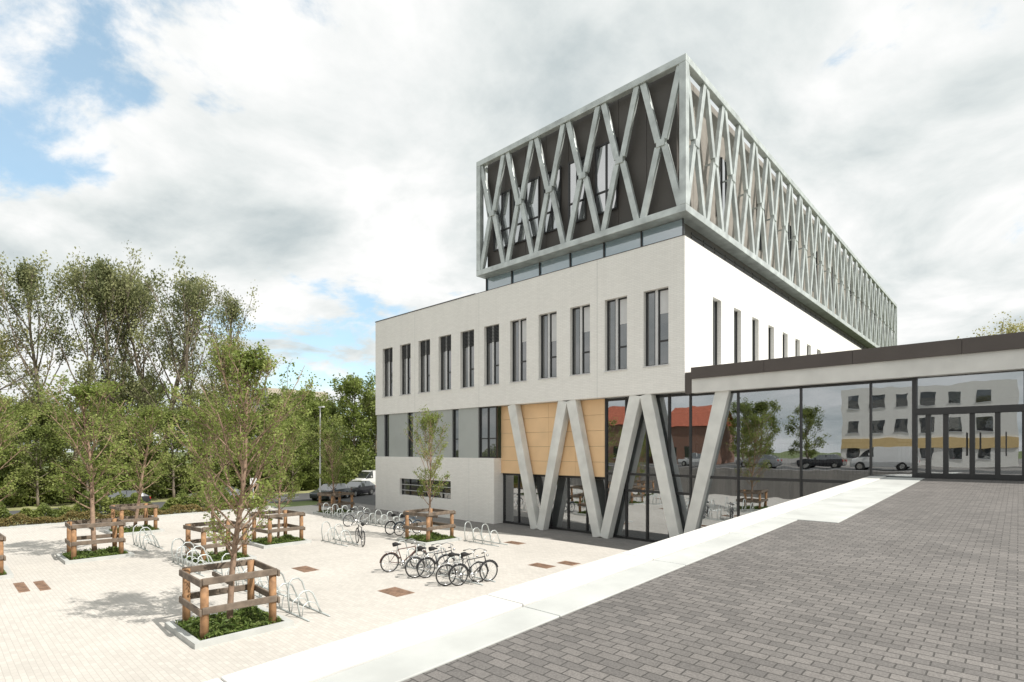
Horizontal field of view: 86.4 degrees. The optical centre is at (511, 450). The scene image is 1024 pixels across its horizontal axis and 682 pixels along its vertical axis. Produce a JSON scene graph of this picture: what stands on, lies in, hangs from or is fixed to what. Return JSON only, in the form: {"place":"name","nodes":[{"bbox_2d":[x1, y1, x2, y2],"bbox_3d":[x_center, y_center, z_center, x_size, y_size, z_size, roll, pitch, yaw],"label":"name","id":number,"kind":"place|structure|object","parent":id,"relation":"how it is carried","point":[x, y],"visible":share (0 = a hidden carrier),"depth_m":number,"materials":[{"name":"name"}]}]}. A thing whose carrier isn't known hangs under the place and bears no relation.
{"place":"outdoors","nodes":[
{"label":"outdoors","id":0,"kind":"place"},
{"bbox_2d":[2,482,331,510],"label":"grass field","id":1,"kind":"structure","parent":0,"point":[72,504],"depth_m":47.52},
{"bbox_2d":[0,407,24,489],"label":"tree","id":2,"kind":"object","parent":1,"relation":"on","point":[7,456],"visible":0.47,"depth_m":44.01,"materials":[{"name":"green plant"}]},
{"bbox_2d":[0,418,67,506],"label":"tree","id":3,"kind":"object","parent":1,"relation":"on","point":[25,477],"visible":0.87,"depth_m":43.63,"materials":[{"name":"green plant"}]},
{"bbox_2d":[1,400,78,482],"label":"tree","id":4,"kind":"object","parent":1,"relation":"on","point":[40,420],"visible":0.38,"depth_m":47.04,"materials":[{"name":"green plant"}]},
{"bbox_2d":[0,247,135,461],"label":"tall poplar tree","id":5,"kind":"object","parent":1,"relation":"on","point":[25,278],"visible":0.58,"depth_m":57.71,"materials":[{"name":"green plant"}]},
{"bbox_2d":[36,406,131,497],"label":"tree","id":6,"kind":"object","parent":1,"relation":"on","point":[84,471],"visible":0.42,"depth_m":45.36,"materials":[{"name":"green plant"}]},
{"bbox_2d":[57,240,170,445],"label":"tall poplar tree","id":7,"kind":"object","parent":1,"relation":"on","point":[98,268],"visible":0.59,"depth_m":59.45,"materials":[{"name":"green plant"}]},
{"bbox_2d":[97,413,169,489],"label":"tree","id":8,"kind":"object","parent":1,"relation":"on","point":[127,448],"visible":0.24,"depth_m":49.43,"materials":[{"name":"green plant"}]},
{"bbox_2d":[95,251,224,448],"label":"tall poplar tree","id":9,"kind":"object","parent":1,"relation":"on","point":[145,399],"visible":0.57,"depth_m":60.76,"materials":[{"name":"green plant"}]},
{"bbox_2d":[128,403,200,497],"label":"tree","id":10,"kind":"object","parent":1,"relation":"on","point":[159,487],"visible":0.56,"depth_m":49.68,"materials":[{"name":"green plant"}]},
{"bbox_2d":[0,434,376,507],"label":"shrub thicket","id":11,"kind":"object","parent":1,"relation":"on","point":[355,468],"visible":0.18,"depth_m":52.81,"materials":[{"name":"green plant"}]},
{"bbox_2d":[145,271,262,461],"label":"tall poplar tree","id":12,"kind":"object","parent":1,"relation":"on","point":[233,306],"visible":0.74,"depth_m":59.33,"materials":[{"name":"green plant"}]},
{"bbox_2d":[187,400,242,484],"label":"tree","id":13,"kind":"object","parent":1,"relation":"on","point":[222,474],"visible":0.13,"depth_m":52.16,"materials":[{"name":"green plant"}]},
{"bbox_2d":[189,328,269,484],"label":"tall poplar tree","id":14,"kind":"object","parent":1,"relation":"on","point":[222,384],"visible":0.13,"depth_m":61.50,"materials":[{"name":"green plant"}]},
{"bbox_2d":[231,406,289,493],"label":"tree","id":15,"kind":"object","parent":1,"relation":"on","point":[254,431],"visible":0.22,"depth_m":55.42,"materials":[{"name":"green plant"}]},
{"bbox_2d":[254,387,311,466],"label":"broadleaf tree","id":16,"kind":"object","parent":1,"relation":"on","point":[274,397],"visible":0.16,"depth_m":64.28,"materials":[{"name":"green plant"}]},
{"bbox_2d":[265,415,318,491],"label":"tree","id":17,"kind":"object","parent":1,"relation":"on","point":[301,464],"visible":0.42,"depth_m":58.64,"materials":[{"name":"green plant"}]},
{"bbox_2d":[278,384,325,459],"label":"broadleaf tree","id":18,"kind":"object","parent":1,"relation":"on","point":[310,397],"visible":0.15,"depth_m":78.74,"materials":[{"name":"green plant"}]},
{"bbox_2d":[287,397,343,469],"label":"broadleaf tree","id":19,"kind":"object","parent":1,"relation":"on","point":[316,409],"visible":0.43,"depth_m":66.90,"materials":[{"name":"green plant"}]},
{"bbox_2d":[293,417,347,482],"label":"tree","id":20,"kind":"object","parent":1,"relation":"on","point":[312,440],"visible":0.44,"depth_m":62.20,"materials":[{"name":"green plant"}]},
{"bbox_2d":[301,392,353,460],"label":"broadleaf tree","id":21,"kind":"object","parent":1,"relation":"on","point":[335,408],"visible":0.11,"depth_m":73.68,"materials":[{"name":"green plant"}]},
{"bbox_2d":[324,369,376,467],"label":"broadleaf tree","id":22,"kind":"object","parent":1,"relation":"on","point":[352,387],"visible":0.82,"depth_m":69.36,"materials":[{"name":"green plant"}]},
{"bbox_2d":[343,389,376,469],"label":"broadleaf tree","id":23,"kind":"object","parent":1,"relation":"on","point":[374,435],"visible":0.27,"depth_m":71.19,"materials":[{"name":"green plant"}]},
{"bbox_2d":[9,489,375,516],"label":"road","id":24,"kind":"structure","parent":0,"point":[366,498],"depth_m":50.86,"materials":[{"name":"asphalt"}]},
{"bbox_2d":[84,490,150,511],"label":"parked car","id":25,"kind":"object","parent":24,"relation":"on","point":[144,496],"visible":0.2,"depth_m":42.44,"materials":[{"name":"grey paint"}]},
{"bbox_2d":[309,483,350,500],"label":"parked car","id":26,"kind":"object","parent":24,"relation":"on","point":[342,487],"visible":0.66,"depth_m":50.59,"materials":[{"name":"grey paint"}]},
{"bbox_2d":[347,481,375,496],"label":"parked car","id":27,"kind":"object","parent":24,"relation":"on","point":[363,487],"visible":0.73,"depth_m":55.07,"materials":[{"name":"grey paint"}]},
{"bbox_2d":[35,452,349,507],"bbox_3d":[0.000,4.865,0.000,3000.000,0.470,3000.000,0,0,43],"label":"ground","id":28,"kind":"structure","parent":0,"point":[301,503],"depth_m":48.14,"materials":[{"name":"green plant"}]},
{"bbox_2d":[0,318,57,451],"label":"tall poplar tree","id":29,"kind":"object","parent":28,"relation":"on","point":[5,345],"visible":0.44,"depth_m":62.95,"materials":[{"name":"green plant"}]},
{"bbox_2d":[0,486,256,518],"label":"roadside shrubs","id":30,"kind":"object","parent":28,"relation":"on","point":[42,509],"visible":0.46,"depth_m":38.98,"materials":[{"name":"green plant"}]},
{"bbox_2d":[0,499,268,526],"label":"hedge","id":31,"kind":"object","parent":28,"relation":"on","point":[25,518],"visible":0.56,"depth_m":34.90,"materials":[{"name":"green plant"}]},
{"bbox_2d":[0,506,275,528],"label":"kerb","id":32,"kind":"structure","parent":28,"relation":"on","point":[61,523],"depth_m":34.11,"materials":[{"name":"grey concrete"}]},
{"bbox_2d":[0,374,374,471],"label":"distant trees","id":33,"kind":"object","parent":28,"relation":"on","point":[163,395],"visible":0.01,"depth_m":84.34,"materials":[{"name":"green plant"}]},
{"bbox_2d":[351,470,375,485],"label":"parked van","id":34,"kind":"object","parent":28,"relation":"on","point":[367,475],"visible":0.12,"depth_m":66.03,"materials":[{"name":"white paint"}]},
{"bbox_2d":[376,235,860,523],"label":"white brick walls","id":35,"kind":"structure","parent":28,"relation":"on","point":[696,279],"depth_m":31.86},
{"bbox_2d":[377,407,478,457],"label":"grey panels","id":36,"kind":"object","parent":35,"relation":"attached to","point":[468,435],"visible":0.74,"depth_m":37.98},
{"bbox_2d":[382,364,668,493],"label":"sills","id":37,"kind":"structure","parent":35,"relation":"attached to","point":[514,382],"depth_m":32.88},
{"bbox_2d":[501,399,604,476],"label":"orange panels","id":38,"kind":"object","parent":35,"relation":"attached to","point":[539,422],"visible":0.59,"depth_m":31.82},
{"bbox_2d":[386,290,795,498],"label":"windows","id":39,"kind":"structure","parent":35,"relation":"on","point":[623,356],"depth_m":32.93,"materials":[{"name":"black glass"}]},
{"bbox_2d":[389,290,667,395],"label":"window blinds","id":40,"kind":"object","parent":39,"relation":"attached to","point":[663,305],"depth_m":29.65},
{"bbox_2d":[375,234,861,348],"bbox_3d":[19.045,-10.050,56.048,25.670,0.059,59.950,0,0,43],"label":"coping","id":41,"kind":"object","parent":35,"relation":"on","point":[593,260],"visible":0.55,"depth_m":33.05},
{"bbox_2d":[385,218,1023,542],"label":"window frames","id":42,"kind":"structure","parent":35,"relation":"in","point":[997,410],"depth_m":25.45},
{"bbox_2d":[488,71,678,266],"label":"box cladding","id":43,"kind":"structure","parent":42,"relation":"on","point":[642,146],"depth_m":28.37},
{"bbox_2d":[493,137,850,306],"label":"box window frames","id":44,"kind":"structure","parent":43,"relation":"attached to","point":[569,203],"depth_m":30.83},
{"bbox_2d":[495,143,885,325],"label":"box windows","id":45,"kind":"structure","parent":44,"relation":"in","point":[532,199],"depth_m":31.20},
{"bbox_2d":[476,53,896,347],"bbox_3d":[23.310,-14.750,52.038,14.120,7.300,60.020,0,0,43],"label":"lattice frame","id":46,"kind":"object","parent":43,"relation":"attached to","point":[685,63],"visible":0.54,"depth_m":29.79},
{"bbox_2d":[481,65,895,346],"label":"lattice diagonals","id":47,"kind":"object","parent":46,"relation":"attached to","point":[881,336],"visible":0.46,"depth_m":31.72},
{"bbox_2d":[689,145,892,332],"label":"lattice brackets","id":48,"kind":"object","parent":46,"relation":"attached to","point":[707,165],"visible":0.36,"depth_m":34.98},
{"bbox_2d":[487,219,681,289],"bbox_3d":[3.327,-10.350,30.726,13.450,1.500,0.050,0,0,43],"label":"blue glass band","id":49,"kind":"object","parent":42,"relation":"attached to","point":[651,236],"visible":0.43,"depth_m":29.71,"materials":[{"name":"blue"}]},
{"bbox_2d":[485,215,871,347],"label":"box slabs","id":50,"kind":"structure","parent":49,"relation":"on","point":[703,232],"depth_m":31.17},
{"bbox_2d":[689,83,887,344],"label":"box side cladding","id":51,"kind":"structure","parent":50,"relation":"on","point":[705,159],"depth_m":32.10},
{"bbox_2d":[505,370,1023,540],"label":"curtain wall glass","id":52,"kind":"object","parent":42,"relation":"attached to","point":[835,432],"visible":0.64,"depth_m":22.54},
{"bbox_2d":[692,348,1023,393],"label":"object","id":53,"kind":"structure","parent":42,"relation":"on","point":[984,362],"depth_m":20.25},
{"bbox_2d":[685,332,1023,393],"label":"roof fascia","id":54,"kind":"structure","parent":53,"relation":"on","point":[1000,342],"depth_m":20.32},
{"bbox_2d":[967,312,1023,336],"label":"willow tree","id":55,"kind":"object","parent":28,"relation":"on","point":[1013,327],"visible":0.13,"depth_m":74.06,"materials":[{"name":"green plant"}]},
{"bbox_2d":[237,388,327,452],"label":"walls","id":56,"kind":"structure","parent":0,"point":[277,389],"depth_m":119.80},
{"bbox_2d":[0,505,627,681],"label":"plaza paving","id":57,"kind":"structure","parent":0,"point":[100,621],"depth_m":17.61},
{"bbox_2d":[0,565,13,579],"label":"tree planter","id":58,"kind":"object","parent":57,"relation":"on","point":[7,574],"visible":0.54,"depth_m":19.59,"materials":[{"name":"grey concrete"}]},
{"bbox_2d":[0,533,5,574],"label":"tree stake frame","id":59,"kind":"object","parent":58,"relation":"in","point":[2,555],"visible":0.98,"depth_m":19.59,"materials":[{"name":"brown wood"}]},
{"bbox_2d":[0,392,40,510],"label":"young tree","id":60,"kind":"object","parent":58,"relation":"in","point":[6,438],"visible":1,"depth_m":20.31,"materials":[{"name":"green plant"}]},
{"bbox_2d":[13,582,29,592],"bbox_3d":[-16.452,4.598,18.287,1.800,0.024,0.280,0,0,43],"label":"drain cover","id":61,"kind":"object","parent":57,"relation":"on","point":[20,587],"visible":1,"depth_m":18.23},
{"bbox_2d":[33,580,50,590],"bbox_3d":[-15.965,4.598,18.517,1.800,0.024,0.280,0,0,43],"label":"drain cover","id":62,"kind":"object","parent":57,"relation":"on","point":[42,585],"visible":1,"depth_m":18.46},
{"bbox_2d":[56,546,134,564],"bbox_3d":[-17.990,4.443,23.537,2.340,0.413,2.340,0,0,43],"label":"tree planter","id":63,"kind":"object","parent":57,"relation":"on","point":[109,552],"visible":0.91,"depth_m":23.12,"materials":[{"name":"grey concrete"}]},
{"bbox_2d":[22,369,137,552],"bbox_3d":[-18.391,0.580,23.370,3.860,8.260,4.500,0,0,-10],"label":"young tree","id":64,"kind":"object","parent":63,"relation":"in","point":[82,395],"visible":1,"depth_m":23.62,"materials":[{"name":"green plant"}]},
{"bbox_2d":[65,518,125,559],"bbox_3d":[-17.992,3.828,23.536,1.885,1.546,1.922,0,0,-44],"label":"tree stake frame","id":65,"kind":"object","parent":63,"relation":"in","point":[71,541],"visible":0.95,"depth_m":23.39,"materials":[{"name":"brown wood"}]},
{"bbox_2d":[104,525,163,535],"bbox_3d":[-21.223,4.443,30.636,2.340,0.413,2.340,0,0,43],"label":"tree planter","id":66,"kind":"object","parent":57,"relation":"on","point":[128,531],"visible":0.57,"depth_m":30.31,"materials":[{"name":"grey concrete"}]},
{"bbox_2d":[82,398,175,528],"bbox_3d":[-21.249,0.831,31.026,4.050,7.743,3.474,0,0,9],"label":"young tree","id":67,"kind":"object","parent":66,"relation":"in","point":[153,413],"visible":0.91,"depth_m":30.72,"materials":[{"name":"green plant"}]},
{"bbox_2d":[109,503,158,529],"bbox_3d":[-21.225,3.828,30.634,1.922,1.546,1.885,0,0,40],"label":"tree stake frame","id":68,"kind":"object","parent":66,"relation":"in","point":[145,517],"visible":0.8,"depth_m":30.49,"materials":[{"name":"brown wood"}]},
{"bbox_2d":[132,524,163,550],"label":"bike rack","id":69,"kind":"object","parent":57,"relation":"on","point":[148,540],"visible":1,"depth_m":25.91,"materials":[{"name":"metal"}]},
{"bbox_2d":[171,538,220,576],"bbox_3d":[-12.366,4.114,21.275,3.720,0.973,0.707,0,0,43],"label":"bike rack","id":70,"kind":"object","parent":57,"relation":"on","point":[191,556],"visible":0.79,"depth_m":21.36,"materials":[{"name":"metal"}]},
{"bbox_2d":[177,549,256,565],"bbox_3d":[-12.374,4.443,22.824,2.340,0.413,2.340,0,0,43],"label":"tree planter","id":71,"kind":"object","parent":57,"relation":"on","point":[217,558],"visible":0.58,"depth_m":22.48,"materials":[{"name":"grey concrete"}]},
{"bbox_2d":[183,520,248,562],"bbox_3d":[-12.375,3.828,22.822,1.922,1.546,1.885,0,0,40],"label":"tree stake frame","id":72,"kind":"object","parent":71,"relation":"in","point":[190,527],"visible":0.65,"depth_m":22.64,"materials":[{"name":"brown wood"}]},
{"bbox_2d":[179,398,256,554],"bbox_3d":[-12.206,1.283,22.591,2.970,6.814,2.548,0,0,-23],"label":"young tree","id":73,"kind":"object","parent":71,"relation":"in","point":[185,486],"visible":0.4,"depth_m":22.43,"materials":[{"name":"green plant"}]},
{"bbox_2d":[165,605,293,649],"bbox_3d":[-7.365,4.443,14.213,2.340,0.413,2.340,0,0,43],"label":"tree planter","id":74,"kind":"object","parent":57,"relation":"on","point":[252,621],"visible":0.83,"depth_m":13.81,"materials":[{"name":"grey concrete"}]},
{"bbox_2d":[179,559,279,639],"bbox_3d":[-7.367,3.828,14.212,1.885,1.546,1.922,0,0,-44],"label":"tree stake frame","id":75,"kind":"object","parent":74,"relation":"in","point":[205,610],"visible":0.95,"depth_m":14.10,"materials":[{"name":"brown wood"}]},
{"bbox_2d":[159,310,324,622],"bbox_3d":[-7.040,0.728,14.360,3.960,7.928,3.594,0,0,-40],"label":"young tree","id":76,"kind":"object","parent":74,"relation":"in","point":[249,364],"visible":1,"depth_m":14.05,"materials":[{"name":"green plant"}]},
{"bbox_2d":[221,553,286,597],"bbox_3d":[-8.640,4.114,18.086,3.720,0.973,0.707,0,0,43],"label":"bike rack","id":77,"kind":"object","parent":57,"relation":"on","point":[262,586],"visible":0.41,"depth_m":18.17,"materials":[{"name":"metal"}]},
{"bbox_2d":[248,534,311,548],"bbox_3d":[-11.608,4.443,27.027,2.340,0.413,2.340,0,0,43],"label":"tree planter","id":78,"kind":"object","parent":57,"relation":"on","point":[283,540],"visible":0.92,"depth_m":26.57,"materials":[{"name":"grey concrete"}]},
{"bbox_2d":[250,510,304,544],"bbox_3d":[-11.610,3.828,27.025,1.922,1.546,1.885,0,0,40],"label":"tree stake frame","id":79,"kind":"object","parent":78,"relation":"in","point":[300,527],"visible":0.9,"depth_m":26.84,"materials":[{"name":"brown wood"}]},
{"bbox_2d":[257,412,307,540],"bbox_3d":[-11.333,1.384,27.070,2.471,6.608,2.880,0,0,4],"label":"young tree","id":80,"kind":"object","parent":78,"relation":"in","point":[290,449],"visible":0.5,"depth_m":26.75,"materials":[{"name":"green plant"}]},
{"bbox_2d":[268,572,329,621],"bbox_3d":[-6.159,4.114,15.644,2.480,0.973,0.707,0,0,43],"label":"bike rack","id":81,"kind":"object","parent":57,"relation":"on","point":[288,594],"visible":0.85,"depth_m":15.50,"materials":[{"name":"metal"}]},
{"bbox_2d":[313,508,357,515],"bbox_3d":[-12.778,4.443,39.579,2.340,0.413,2.340,0,0,43],"label":"tree planter","id":82,"kind":"object","parent":57,"relation":"on","point":[325,512],"visible":0.52,"depth_m":39.14,"materials":[{"name":"wood"}]},
{"bbox_2d":[314,423,354,509],"bbox_3d":[-12.976,1.334,39.377,2.509,6.711,2.925,0,0,-33],"label":"young tree","id":83,"kind":"object","parent":82,"relation":"in","point":[329,433],"visible":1,"depth_m":39.49,"materials":[{"name":"green plant"}]},
{"bbox_2d":[317,491,354,512],"bbox_3d":[-12.780,3.828,39.577,1.922,1.546,1.885,0,0,40],"label":"tree stake frame","id":84,"kind":"object","parent":82,"relation":"in","point":[339,502],"visible":0.95,"depth_m":39.38,"materials":[{"name":"brown wood"}]},
{"bbox_2d":[321,521,358,546],"bbox_3d":[-8.559,4.114,27.019,2.480,0.973,0.707,0,0,43],"label":"bike rack","id":85,"kind":"object","parent":57,"relation":"on","point":[343,541],"visible":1,"depth_m":27.08,"materials":[{"name":"metal"}]},
{"bbox_2d":[323,503,370,522],"bbox_3d":[-10.982,4.114,35.959,4.960,0.973,0.707,0,0,43],"label":"bike rack","id":86,"kind":"object","parent":57,"relation":"on","point":[330,511],"visible":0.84,"depth_m":36.36,"materials":[{"name":"metal"}]},
{"bbox_2d":[342,506,370,526],"bbox_3d":[-9.416,4.022,33.150,0.643,1.159,1.963,6,4,42],"label":"bicycle","id":87,"kind":"object","parent":57,"relation":"on","point":[353,517],"visible":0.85,"depth_m":32.99,"materials":[{"name":"paint"}]},
{"bbox_2d":[353,520,366,546],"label":"bicycle","id":88,"kind":"object","parent":57,"relation":"on","point":[362,533],"visible":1,"depth_m":26.39,"materials":[{"name":"paint"}]},
{"bbox_2d":[363,508,419,531],"bbox_3d":[-7.246,4.114,32.487,4.960,0.973,0.707,0,0,43],"label":"bike rack","id":89,"kind":"object","parent":57,"relation":"on","point":[383,520],"visible":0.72,"depth_m":33.03,"materials":[{"name":"metal"}]},
{"bbox_2d":[378,587,414,596],"bbox_3d":[-3.764,4.598,17.693,1.100,0.024,0.700,0,0,43],"label":"drain cover","id":90,"kind":"object","parent":57,"relation":"on","point":[395,591],"visible":1,"depth_m":17.68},
{"bbox_2d":[384,512,411,534],"bbox_3d":[-6.239,4.021,30.061,0.643,1.159,1.963,1,1,39],"label":"bicycle","id":91,"kind":"object","parent":57,"relation":"on","point":[393,522],"visible":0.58,"depth_m":29.78,"materials":[{"name":"paint"}]},
{"bbox_2d":[379,538,426,571],"bbox_3d":[-4.102,4.022,20.802,1.963,1.159,0.643,0,4,-32],"label":"bicycle","id":92,"kind":"object","parent":57,"relation":"on","point":[402,562],"visible":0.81,"depth_m":20.64,"materials":[{"name":"paint"}]},
{"bbox_2d":[393,514,422,535],"bbox_3d":[-5.635,4.021,29.637,0.643,1.159,1.963,-1,-1,44],"label":"bicycle","id":93,"kind":"object","parent":57,"relation":"on","point":[401,516],"visible":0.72,"depth_m":29.34,"materials":[{"name":"paint"}]},
{"bbox_2d":[397,532,461,545],"bbox_3d":[-4.207,4.443,27.795,2.340,0.413,2.340,0,0,43],"label":"tree planter","id":94,"kind":"object","parent":57,"relation":"on","point":[435,538],"visible":0.87,"depth_m":27.39,"materials":[{"name":"grey concrete"}]},
{"bbox_2d":[404,404,449,535],"bbox_3d":[-4.417,1.133,27.940,2.639,7.124,2.264,0,0,-42],"label":"young tree","id":95,"kind":"object","parent":94,"relation":"in","point":[430,419],"visible":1,"depth_m":27.97,"materials":[{"name":"green plant"}]},
{"bbox_2d":[403,508,455,541],"bbox_3d":[-4.209,3.828,27.793,1.922,1.546,1.885,0,0,40],"label":"tree stake frame","id":96,"kind":"object","parent":94,"relation":"in","point":[434,513],"visible":0.84,"depth_m":27.60,"materials":[{"name":"brown wood"}]},
{"bbox_2d":[404,543,454,577],"bbox_3d":[-2.976,4.022,19.897,1.963,1.159,0.643,0,-4,-25],"label":"bicycle","id":97,"kind":"object","parent":57,"relation":"on","point":[420,558],"visible":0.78,"depth_m":19.76,"materials":[{"name":"paint"}]},
{"bbox_2d":[416,542,463,577],"bbox_3d":[-2.599,4.022,19.896,1.963,1.159,0.643,0,3,-35],"label":"bicycle","id":98,"kind":"object","parent":57,"relation":"on","point":[431,548],"visible":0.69,"depth_m":19.70,"materials":[{"name":"paint"}]},
{"bbox_2d":[396,540,495,584],"bbox_3d":[-2.627,4.114,20.416,4.960,0.973,0.707,0,0,43],"label":"bike rack","id":99,"kind":"object","parent":57,"relation":"on","point":[471,581],"visible":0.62,"depth_m":20.18,"materials":[{"name":"metal"}]},
{"bbox_2d":[435,548,488,585],"bbox_3d":[-1.702,4.021,18.679,1.963,1.159,0.643,0,2,-24],"label":"bicycle","id":100,"kind":"object","parent":57,"relation":"on","point":[451,554],"visible":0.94,"depth_m":18.57,"materials":[{"name":"paint"}]},
{"bbox_2d":[448,548,497,585],"bbox_3d":[-1.315,4.021,18.767,1.963,1.159,0.643,0,1,-32],"label":"bicycle","id":101,"kind":"object","parent":57,"relation":"on","point":[472,574],"visible":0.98,"depth_m":18.65,"materials":[{"name":"paint"}]},
{"bbox_2d":[464,521,507,546],"bbox_3d":[-1.341,4.114,27.002,2.480,0.973,0.707,0,0,43],"label":"bike rack","id":102,"kind":"object","parent":57,"relation":"on","point":[475,539],"visible":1,"depth_m":27.03,"materials":[{"name":"metal"}]},
{"bbox_2d":[385,325,498,361],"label":"window louvres","id":103,"kind":"object","parent":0,"point":[427,347],"depth_m":37.23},
{"bbox_2d":[313,503,653,550],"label":"walkway pavement","id":104,"kind":"structure","parent":0,"point":[587,539],"depth_m":30.42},
{"bbox_2d":[318,406,324,491],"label":"street lamp","id":105,"kind":"object","parent":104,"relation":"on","point":[320,407],"visible":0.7,"depth_m":45.78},
{"bbox_2d":[508,391,730,538],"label":"columns","id":106,"kind":"structure","parent":104,"relation":"on","point":[571,410],"depth_m":28.02,"materials":[{"name":"concrete"}]},
{"bbox_2d":[0,0,1023,451],"label":"sky","id":107,"kind":"structure","parent":0,"point":[320,157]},
{"bbox_2d":[205,476,1023,681],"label":"entrance ramp","id":108,"kind":"structure","parent":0,"point":[882,579],"depth_m":5.10,"materials":[{"name":"concrete"}]},
{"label":"roof","id":109,"kind":"object","parent":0,"visible":0},
{"bbox_2d":[684,223,867,348],"bbox_3d":[28.071,-10.350,47.840,0.050,1.500,58.690,0,0,43],"label":"side band","id":110,"kind":"object","parent":109,"relation":"on","point":[688,230],"visible":0.29,"depth_m":33.74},
{"bbox_2d":[691,232,865,348],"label":"side louvres","id":111,"kind":"object","parent":110,"relation":"attached to","point":[717,250],"visible":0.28,"depth_m":34.67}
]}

